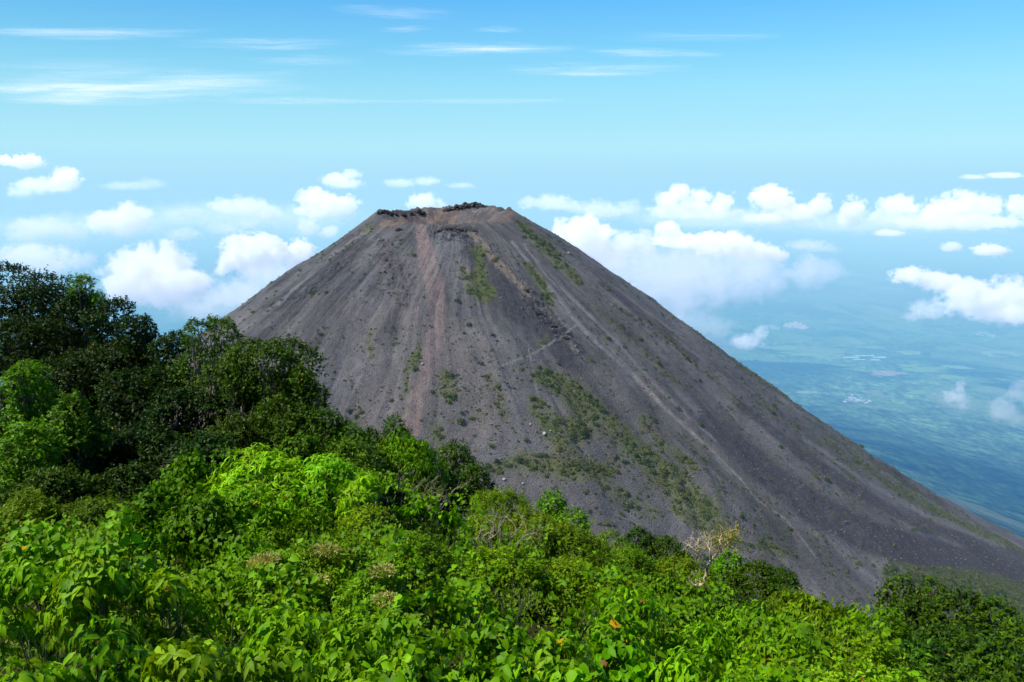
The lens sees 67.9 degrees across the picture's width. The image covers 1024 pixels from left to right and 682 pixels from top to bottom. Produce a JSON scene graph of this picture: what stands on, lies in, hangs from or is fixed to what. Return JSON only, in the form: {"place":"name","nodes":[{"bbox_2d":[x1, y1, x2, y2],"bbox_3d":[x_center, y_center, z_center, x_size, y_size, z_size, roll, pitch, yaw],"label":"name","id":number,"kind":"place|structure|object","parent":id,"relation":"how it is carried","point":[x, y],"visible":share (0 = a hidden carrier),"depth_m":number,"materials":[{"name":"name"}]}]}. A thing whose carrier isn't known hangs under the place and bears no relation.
{"place":"outdoors","nodes":[
{"label":"outdoors","id":0,"kind":"place"},
{"bbox_2d":[0,180,1023,538],"bbox_3d":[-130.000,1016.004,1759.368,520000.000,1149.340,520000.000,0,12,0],"label":"clouds","id":1,"kind":"structure","parent":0,"point":[932,272],"depth_m":17281.04,"materials":[{"name":"white"}]},
{"bbox_2d":[0,461,1023,681],"bbox_3d":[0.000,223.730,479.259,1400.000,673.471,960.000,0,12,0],"label":"hillside","id":2,"kind":"structure","parent":0,"point":[532,629],"depth_m":13.70,"materials":[{"name":"green plant"}]},
{"bbox_2d":[0,259,61,393],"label":"tree","id":3,"kind":"object","parent":2,"relation":"on","point":[13,268],"visible":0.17,"depth_m":33.03,"materials":[{"name":"green plant"}]},
{"bbox_2d":[0,415,66,534],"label":"shrub","id":4,"kind":"object","parent":2,"relation":"on","point":[52,449],"visible":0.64,"depth_m":17.17,"materials":[{"name":"green plant"}]},
{"bbox_2d":[0,358,68,480],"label":"tree","id":5,"kind":"object","parent":2,"relation":"on","point":[26,409],"visible":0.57,"depth_m":19.14,"materials":[{"name":"green plant"}]},
{"bbox_2d":[0,655,74,681],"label":"shrub","id":6,"kind":"object","parent":2,"relation":"on","point":[28,676],"visible":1,"depth_m":5.28,"materials":[{"name":"green plant"}]},
{"bbox_2d":[0,314,82,415],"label":"tree","id":7,"kind":"object","parent":2,"relation":"on","point":[21,351],"visible":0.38,"depth_m":29.56,"materials":[{"name":"green plant"}]},
{"bbox_2d":[0,264,82,454],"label":"tree","id":8,"kind":"object","parent":2,"relation":"on","point":[38,302],"visible":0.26,"depth_m":31.89,"materials":[{"name":"green plant"}]},
{"bbox_2d":[0,485,86,565],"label":"shrub","id":9,"kind":"object","parent":2,"relation":"on","point":[30,502],"visible":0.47,"depth_m":13.88,"materials":[{"name":"green plant"}]},
{"bbox_2d":[0,533,99,673],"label":"shrub","id":10,"kind":"object","parent":2,"relation":"on","point":[23,617],"visible":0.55,"depth_m":7.51,"materials":[{"name":"green plant"}]},
{"bbox_2d":[0,463,121,525],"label":"shrub","id":11,"kind":"object","parent":2,"relation":"on","point":[56,475],"visible":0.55,"depth_m":16.40,"materials":[{"name":"green plant"}]},
{"bbox_2d":[41,388,114,486],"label":"shrub","id":12,"kind":"object","parent":2,"relation":"on","point":[83,444],"visible":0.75,"depth_m":18.79,"materials":[{"name":"green plant"}]},
{"bbox_2d":[47,288,119,370],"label":"tree","id":13,"kind":"object","parent":2,"relation":"on","point":[70,316],"visible":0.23,"depth_m":30.58,"materials":[{"name":"green plant"}]},
{"bbox_2d":[64,272,110,348],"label":"tree","id":14,"kind":"object","parent":2,"relation":"on","point":[78,282],"visible":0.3,"depth_m":30.35,"materials":[{"name":"green plant"}]},
{"bbox_2d":[35,550,145,677],"bbox_3d":[-4.034,2.798,7.401,1.029,1.677,0.962,0,12,0],"label":"shrub","id":15,"kind":"object","parent":2,"relation":"on","point":[68,622],"visible":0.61,"depth_m":7.16,"materials":[{"name":"green plant"}]},
{"bbox_2d":[38,339,151,436],"bbox_3d":[-15.152,2.902,28.357,3.896,6.019,3.698,0,12,0],"label":"tree","id":16,"kind":"object","parent":2,"relation":"on","point":[79,360],"visible":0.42,"depth_m":27.08,"materials":[{"name":"green plant"}]},
{"bbox_2d":[60,487,154,582],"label":"shrub","id":17,"kind":"object","parent":2,"relation":"on","point":[79,512],"visible":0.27,"depth_m":14.11,"materials":[{"name":"green plant"}]},
{"bbox_2d":[48,611,170,681],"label":"shrub","id":18,"kind":"object","parent":2,"relation":"on","point":[104,657],"visible":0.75,"depth_m":5.80,"materials":[{"name":"green plant"}]},
{"bbox_2d":[76,294,150,370],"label":"tree","id":19,"kind":"object","parent":2,"relation":"on","point":[107,303],"visible":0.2,"depth_m":29.23,"materials":[{"name":"green plant"}]},
{"bbox_2d":[73,460,177,526],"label":"shrub","id":20,"kind":"object","parent":2,"relation":"on","point":[121,476],"visible":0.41,"depth_m":17.29,"materials":[{"name":"green plant"}]},
{"bbox_2d":[80,413,193,519],"bbox_3d":[-9.831,3.453,20.155,3.837,3.250,3.668,10,16,38],"label":"shrub","id":21,"kind":"object","parent":2,"relation":"on","point":[157,438],"visible":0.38,"depth_m":19.60,"materials":[{"name":"green plant"}]},
{"bbox_2d":[89,362,191,478],"bbox_3d":[-12.693,3.290,26.261,3.843,5.295,3.054,0,12,0],"label":"tree","id":22,"kind":"object","parent":2,"relation":"on","point":[118,377],"visible":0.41,"depth_m":25.36,"materials":[{"name":"green plant"}]},
{"bbox_2d":[111,312,178,404],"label":"tree","id":23,"kind":"object","parent":2,"relation":"on","point":[144,338],"visible":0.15,"depth_m":28.28,"materials":[{"name":"green plant"}]},
{"bbox_2d":[102,525,200,616],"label":"shrub","id":24,"kind":"object","parent":2,"relation":"on","point":[164,538],"visible":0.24,"depth_m":12.84,"materials":[{"name":"green plant"}]},
{"bbox_2d":[121,480,196,562],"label":"shrub","id":25,"kind":"object","parent":2,"relation":"on","point":[159,495],"visible":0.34,"depth_m":15.07,"materials":[{"name":"green plant"}]},
{"bbox_2d":[120,568,222,681],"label":"shrub","id":26,"kind":"object","parent":2,"relation":"on","point":[162,593],"visible":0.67,"depth_m":7.40,"materials":[{"name":"green plant"}]},
{"bbox_2d":[143,329,201,412],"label":"tree","id":27,"kind":"object","parent":2,"relation":"on","point":[168,339],"visible":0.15,"depth_m":27.49,"materials":[{"name":"green plant"}]},
{"bbox_2d":[138,383,231,467],"bbox_3d":[-10.048,3.250,23.669,2.610,3.850,2.463,-9,15,-35],"label":"tree","id":28,"kind":"object","parent":2,"relation":"on","point":[162,404],"visible":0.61,"depth_m":23.13,"materials":[{"name":"green plant"}]},
{"bbox_2d":[150,444,230,535],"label":"shrub","id":29,"kind":"object","parent":2,"relation":"on","point":[196,469],"visible":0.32,"depth_m":16.38,"materials":[{"name":"green plant"}]},
{"bbox_2d":[149,488,242,574],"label":"shrub","id":30,"kind":"object","parent":2,"relation":"on","point":[179,512],"visible":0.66,"depth_m":13.89,"materials":[{"name":"green plant"}]},
{"bbox_2d":[139,633,253,681],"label":"shrub","id":31,"kind":"object","parent":2,"relation":"on","point":[196,667],"visible":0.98,"depth_m":5.64,"materials":[{"name":"green plant"}]},
{"bbox_2d":[154,427,256,483],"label":"shrub","id":32,"kind":"object","parent":2,"relation":"on","point":[211,442],"visible":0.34,"depth_m":18.40,"materials":[{"name":"green plant"}]},
{"bbox_2d":[167,313,246,430],"bbox_3d":[-10.256,2.327,25.769,3.002,6.548,2.713,0,12,0],"label":"tree","id":33,"kind":"object","parent":2,"relation":"on","point":[214,351],"visible":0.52,"depth_m":25.23,"materials":[{"name":"green plant"}]},
{"bbox_2d":[164,594,285,681],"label":"shrub","id":34,"kind":"object","parent":2,"relation":"on","point":[206,629],"visible":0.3,"depth_m":7.62,"materials":[{"name":"green plant"}]},
{"bbox_2d":[183,403,281,482],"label":"shrub","id":35,"kind":"object","parent":2,"relation":"on","point":[229,428],"visible":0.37,"depth_m":19.81,"materials":[{"name":"green plant"}]},
{"bbox_2d":[195,352,271,446],"bbox_3d":[-8.499,2.789,23.917,2.498,4.879,2.485,11,16,40],"label":"tree","id":36,"kind":"object","parent":2,"relation":"on","point":[229,399],"visible":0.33,"depth_m":23.15,"materials":[{"name":"green plant"}]},
{"bbox_2d":[191,529,279,626],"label":"shrub","id":37,"kind":"object","parent":2,"relation":"on","point":[251,546],"visible":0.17,"depth_m":11.65,"materials":[{"name":"green plant"}]},
{"bbox_2d":[181,481,316,569],"bbox_3d":[-5.254,3.802,14.850,2.386,2.104,2.314,6,14,25],"label":"shrub","id":38,"kind":"object","parent":2,"relation":"on","point":[254,521],"visible":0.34,"depth_m":14.52,"materials":[{"name":"green plant"}]},
{"bbox_2d":[200,442,330,546],"bbox_3d":[-5.279,3.664,16.456,2.850,2.937,3.017,7,14,28],"label":"bush","id":39,"kind":"object","parent":2,"relation":"on","point":[288,469],"visible":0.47,"depth_m":15.94,"materials":[{"name":"green plant"}]},
{"bbox_2d":[212,334,328,450],"bbox_3d":[-7.261,2.398,23.630,2.981,5.400,3.315,8,15,31],"label":"tree","id":40,"kind":"object","parent":2,"relation":"on","point":[276,349],"visible":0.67,"depth_m":22.69,"materials":[{"name":"green plant"}]},
{"bbox_2d":[219,637,330,681],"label":"shrub","id":41,"kind":"object","parent":2,"relation":"on","point":[274,669],"visible":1,"depth_m":5.68,"materials":[{"name":"green plant"}]},
{"bbox_2d":[236,545,319,623],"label":"shrub","id":42,"kind":"object","parent":2,"relation":"on","point":[269,556],"visible":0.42,"depth_m":10.37,"materials":[{"name":"green plant"}]},
{"bbox_2d":[238,387,327,479],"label":"shrub","id":43,"kind":"object","parent":2,"relation":"on","point":[302,413],"visible":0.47,"depth_m":20.33,"materials":[{"name":"green plant"}]},
{"bbox_2d":[236,598,337,673],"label":"shrub","id":44,"kind":"object","parent":2,"relation":"on","point":[305,632],"visible":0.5,"depth_m":7.05,"materials":[{"name":"green plant"}]},
{"bbox_2d":[271,361,332,437],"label":"tree","id":45,"kind":"object","parent":2,"relation":"on","point":[303,391],"visible":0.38,"depth_m":22.20,"materials":[{"name":"green plant"}]},
{"bbox_2d":[265,431,340,490],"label":"shrub","id":46,"kind":"object","parent":2,"relation":"on","point":[304,443],"visible":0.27,"depth_m":18.86,"materials":[{"name":"green plant"}]},
{"bbox_2d":[253,496,355,596],"bbox_3d":[-3.735,3.796,13.338,2.154,1.801,1.836,0,12,0],"label":"shrub","id":47,"kind":"object","parent":2,"relation":"on","point":[301,525],"visible":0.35,"depth_m":13.74,"materials":[{"name":"green plant"}]},
{"bbox_2d":[287,405,362,464],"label":"shrub","id":48,"kind":"object","parent":2,"relation":"on","point":[329,413],"visible":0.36,"depth_m":20.18,"materials":[{"name":"green plant"}]},
{"bbox_2d":[279,451,383,570],"bbox_3d":[-3.901,3.674,16.316,2.359,2.854,2.181,0,12,0],"label":"bush","id":49,"kind":"object","parent":2,"relation":"on","point":[324,465],"visible":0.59,"depth_m":15.62,"materials":[{"name":"green plant"}]},
{"bbox_2d":[278,534,393,619],"bbox_3d":[-2.764,3.659,11.502,1.643,1.594,1.917,-10,16,-38],"label":"shrub","id":50,"kind":"object","parent":2,"relation":"on","point":[313,553],"visible":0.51,"depth_m":11.18,"materials":[{"name":"green plant"}]},
{"bbox_2d":[299,617,391,681],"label":"shrub","id":51,"kind":"object","parent":2,"relation":"on","point":[334,661],"visible":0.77,"depth_m":6.65,"materials":[{"name":"green plant"}]},
{"bbox_2d":[315,433,390,509],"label":"shrub","id":52,"kind":"object","parent":2,"relation":"on","point":[366,456],"visible":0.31,"depth_m":18.70,"materials":[{"name":"green plant"}]},
{"bbox_2d":[330,472,387,545],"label":"tree","id":53,"kind":"object","parent":2,"relation":"on","point":[356,487],"visible":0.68,"depth_m":15.01,"materials":[{"name":"green plant"}]},
{"bbox_2d":[319,502,411,582],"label":"shrub","id":54,"kind":"object","parent":2,"relation":"on","point":[360,518],"visible":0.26,"depth_m":14.11,"materials":[{"name":"green plant"}]},
{"bbox_2d":[323,556,415,634],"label":"shrub","id":55,"kind":"object","parent":2,"relation":"on","point":[353,585],"visible":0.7,"depth_m":10.01,"materials":[{"name":"green plant"}]},
{"bbox_2d":[340,594,412,643],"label":"shrub","id":56,"kind":"object","parent":2,"relation":"on","point":[358,615],"visible":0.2,"depth_m":8.41,"materials":[{"name":"green plant"}]},
{"bbox_2d":[347,526,463,607],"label":"shrub","id":57,"kind":"object","parent":2,"relation":"on","point":[439,550],"visible":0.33,"depth_m":12.78,"materials":[{"name":"green plant"}]},
{"bbox_2d":[362,424,451,523],"bbox_3d":[-3.213,3.973,21.730,2.930,3.066,3.181,-9,15,-35],"label":"tree","id":58,"kind":"object","parent":2,"relation":"on","point":[419,455],"visible":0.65,"depth_m":21.20,"materials":[{"name":"green plant"}]},
{"bbox_2d":[374,633,468,681],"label":"shrub","id":59,"kind":"object","parent":2,"relation":"on","point":[413,653],"visible":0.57,"depth_m":6.37,"materials":[{"name":"green plant"}]},
{"bbox_2d":[377,586,480,679],"bbox_3d":[-0.849,3.297,8.318,1.161,1.212,0.928,-7,14,-30],"label":"shrub","id":60,"kind":"object","parent":2,"relation":"on","point":[406,602],"visible":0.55,"depth_m":8.34,"materials":[{"name":"green plant"}]},
{"bbox_2d":[383,495,474,579],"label":"shrub","id":61,"kind":"object","parent":2,"relation":"on","point":[435,516],"visible":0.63,"depth_m":16.08,"materials":[{"name":"green plant"}]},
{"bbox_2d":[0,464,876,681],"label":"undergrowth","id":62,"kind":"object","parent":2,"relation":"on","point":[243,628],"visible":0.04,"depth_m":10.95,"materials":[{"name":"green plant"}]},
{"bbox_2d":[402,463,478,529],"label":"shrub","id":63,"kind":"object","parent":2,"relation":"on","point":[454,477],"visible":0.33,"depth_m":22.64,"materials":[{"name":"green plant"}]},
{"bbox_2d":[438,437,482,507],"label":"tree","id":64,"kind":"object","parent":2,"relation":"on","point":[456,456],"visible":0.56,"depth_m":25.23,"materials":[{"name":"green plant"}]},
{"bbox_2d":[0,406,925,681],"bbox_3d":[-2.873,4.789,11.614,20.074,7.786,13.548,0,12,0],"label":"vine","id":65,"kind":"object","parent":2,"relation":"on","point":[387,624],"visible":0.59,"depth_m":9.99,"materials":[{"name":"green plant"}]},
{"bbox_2d":[443,510,519,578],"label":"shrub","id":66,"kind":"object","parent":2,"relation":"on","point":[476,525],"visible":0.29,"depth_m":17.64,"materials":[{"name":"green plant"}]},
{"bbox_2d":[444,658,539,681],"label":"shrub","id":67,"kind":"object","parent":2,"relation":"on","point":[477,673],"visible":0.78,"depth_m":6.42,"materials":[{"name":"green plant"}]},
{"bbox_2d":[459,610,539,678],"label":"shrub","id":68,"kind":"object","parent":2,"relation":"on","point":[490,631],"visible":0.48,"depth_m":7.57,"materials":[{"name":"green plant"}]},
{"bbox_2d":[461,485,537,543],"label":"shrub","id":69,"kind":"object","parent":2,"relation":"on","point":[492,498],"visible":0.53,"depth_m":21.27,"materials":[{"name":"green plant"}]},
{"bbox_2d":[445,538,555,616],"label":"shrub","id":70,"kind":"object","parent":2,"relation":"on","point":[531,563],"visible":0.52,"depth_m":13.82,"materials":[{"name":"green plant"}]},
{"bbox_2d":[493,502,595,580],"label":"shrub","id":71,"kind":"object","parent":2,"relation":"on","point":[529,517],"visible":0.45,"depth_m":18.85,"materials":[{"name":"green plant"}]},
{"bbox_2d":[522,629,597,681],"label":"shrub","id":72,"kind":"object","parent":2,"relation":"on","point":[568,650],"visible":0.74,"depth_m":6.98,"materials":[{"name":"green plant"}]},
{"bbox_2d":[522,554,622,630],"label":"shrub","id":73,"kind":"object","parent":2,"relation":"on","point":[574,566],"visible":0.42,"depth_m":14.54,"materials":[{"name":"green plant"}]},
{"bbox_2d":[538,524,621,598],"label":"shrub","id":74,"kind":"object","parent":2,"relation":"on","point":[588,546],"visible":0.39,"depth_m":18.71,"materials":[{"name":"green plant"}]},
{"bbox_2d":[541,661,625,681],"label":"shrub","id":75,"kind":"object","parent":2,"relation":"on","point":[582,672],"visible":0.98,"depth_m":6.45,"materials":[{"name":"green plant"}]},
{"bbox_2d":[552,593,620,647],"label":"shrub","id":76,"kind":"object","parent":2,"relation":"on","point":[577,619],"visible":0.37,"depth_m":10.18,"materials":[{"name":"green plant"}]},
{"bbox_2d":[570,626,656,681],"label":"shrub","id":77,"kind":"object","parent":2,"relation":"on","point":[635,672],"visible":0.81,"depth_m":7.50,"materials":[{"name":"green plant"}]},
{"bbox_2d":[580,581,672,667],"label":"shrub","id":78,"kind":"object","parent":2,"relation":"on","point":[649,615],"visible":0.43,"depth_m":10.20,"materials":[{"name":"green plant"}]},
{"bbox_2d":[601,542,662,591],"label":"shrub","id":79,"kind":"object","parent":2,"relation":"on","point":[639,557],"visible":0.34,"depth_m":23.50,"materials":[{"name":"green plant"}]},
{"bbox_2d":[638,534,697,591],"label":"shrub","id":80,"kind":"object","parent":2,"relation":"on","point":[666,542],"visible":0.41,"depth_m":27.58,"materials":[{"name":"green plant"}]},
{"bbox_2d":[626,567,716,640],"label":"shrub","id":81,"kind":"object","parent":2,"relation":"on","point":[659,587],"visible":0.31,"depth_m":18.02,"materials":[{"name":"green plant"}]},
{"bbox_2d":[646,551,723,601],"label":"shrub","id":82,"kind":"object","parent":2,"relation":"on","point":[683,565],"visible":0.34,"depth_m":23.47,"materials":[{"name":"green plant"}]},
{"bbox_2d":[647,646,738,681],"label":"shrub","id":83,"kind":"object","parent":2,"relation":"on","point":[680,669],"visible":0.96,"depth_m":7.49,"materials":[{"name":"green plant"}]},
{"bbox_2d":[649,616,758,678],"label":"shrub","id":84,"kind":"object","parent":2,"relation":"on","point":[706,628],"visible":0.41,"depth_m":10.64,"materials":[{"name":"green plant"}]},
{"bbox_2d":[674,522,748,617],"bbox_3d":[5.900,6.861,22.447,2.228,3.382,1.219,0,12,0],"label":"tree","id":85,"kind":"object","parent":2,"relation":"on","point":[728,540],"visible":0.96,"depth_m":22.26,"materials":[{"name":"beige plant"}]},
{"bbox_2d":[709,549,757,598],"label":"shrub","id":86,"kind":"object","parent":2,"relation":"on","point":[720,566],"visible":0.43,"depth_m":27.75,"materials":[{"name":"green plant"}]},
{"bbox_2d":[714,597,797,665],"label":"shrub","id":87,"kind":"object","parent":2,"relation":"on","point":[731,620],"visible":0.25,"depth_m":13.96,"materials":[{"name":"green plant"}]},
{"bbox_2d":[724,555,789,609],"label":"shrub","id":88,"kind":"object","parent":2,"relation":"on","point":[737,574],"visible":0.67,"depth_m":26.57,"materials":[{"name":"green plant"}]},
{"bbox_2d":[716,624,823,680],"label":"shrub","id":89,"kind":"object","parent":2,"relation":"on","point":[757,650],"visible":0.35,"depth_m":10.41,"materials":[{"name":"green plant"}]},
{"bbox_2d":[762,564,803,619],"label":"shrub","id":90,"kind":"object","parent":2,"relation":"on","point":[773,581],"visible":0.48,"depth_m":25.69,"materials":[{"name":"green plant"}]},
{"bbox_2d":[759,591,872,681],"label":"shrub","id":91,"kind":"object","parent":2,"relation":"on","point":[815,607],"visible":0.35,"depth_m":14.40,"materials":[{"name":"green plant"}]},
{"bbox_2d":[825,603,878,681],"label":"shrub","id":92,"kind":"object","parent":2,"relation":"on","point":[839,625],"visible":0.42,"depth_m":13.72,"materials":[{"name":"green plant"}]},
{"bbox_2d":[805,652,899,681],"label":"shrub","id":93,"kind":"object","parent":2,"relation":"on","point":[831,675],"visible":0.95,"depth_m":8.23,"materials":[{"name":"green plant"}]},
{"bbox_2d":[810,614,925,681],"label":"shrub","id":94,"kind":"object","parent":2,"relation":"on","point":[879,648],"visible":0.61,"depth_m":10.40,"materials":[{"name":"green plant"}]},
{"bbox_2d":[870,604,913,663],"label":"shrub","id":95,"kind":"object","parent":2,"relation":"on","point":[905,628],"visible":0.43,"depth_m":15.49,"materials":[{"name":"green plant"}]},
{"bbox_2d":[872,571,920,628],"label":"tree","id":96,"kind":"object","parent":2,"relation":"on","point":[888,584],"visible":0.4,"depth_m":20.36,"materials":[{"name":"green plant"}]},
{"bbox_2d":[884,590,963,669],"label":"shrub","id":97,"kind":"object","parent":2,"relation":"on","point":[927,607],"visible":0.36,"depth_m":18.62,"materials":[{"name":"green plant"}]},
{"bbox_2d":[894,632,967,681],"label":"shrub","id":98,"kind":"object","parent":2,"relation":"on","point":[932,646],"visible":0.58,"depth_m":11.22,"materials":[{"name":"green plant"}]},
{"bbox_2d":[911,619,994,681],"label":"shrub","id":99,"kind":"object","parent":2,"relation":"on","point":[964,635],"visible":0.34,"depth_m":14.73,"materials":[{"name":"green plant"}]},
{"bbox_2d":[926,585,994,652],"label":"shrub","id":100,"kind":"object","parent":2,"relation":"on","point":[949,601],"visible":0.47,"depth_m":18.27,"materials":[{"name":"green plant"}]},
{"bbox_2d":[944,629,1023,681],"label":"shrub","id":101,"kind":"object","parent":2,"relation":"on","point":[982,648],"visible":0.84,"depth_m":11.79,"materials":[{"name":"green plant"}]},
{"bbox_2d":[956,594,1023,670],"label":"shrub","id":102,"kind":"object","parent":2,"relation":"on","point":[996,603],"visible":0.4,"depth_m":17.67,"materials":[{"name":"green plant"}]},
{"bbox_2d":[0,0,1023,180],"label":"sky","id":103,"kind":"structure","parent":0,"point":[924,90],"materials":[{"name":"blue"}]},
{"bbox_2d":[167,202,1023,655],"bbox_3d":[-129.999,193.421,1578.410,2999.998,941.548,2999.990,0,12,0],"label":"volcano","id":104,"kind":"structure","parent":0,"point":[341,308],"depth_m":1163.47},
{"bbox_2d":[201,216,1023,623],"bbox_3d":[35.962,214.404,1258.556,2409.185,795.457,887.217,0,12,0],"label":"scrub","id":105,"kind":"object","parent":104,"relation":"on","point":[937,510],"visible":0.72,"depth_m":1153.34,"materials":[{"name":"green plant"}]},
{"bbox_2d":[240,215,1023,613],"bbox_3d":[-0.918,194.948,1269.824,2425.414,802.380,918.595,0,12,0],"label":"loose stones","id":106,"kind":"object","parent":104,"relation":"on","point":[554,393],"visible":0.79,"depth_m":1194.99,"materials":[{"name":"grey stone"}]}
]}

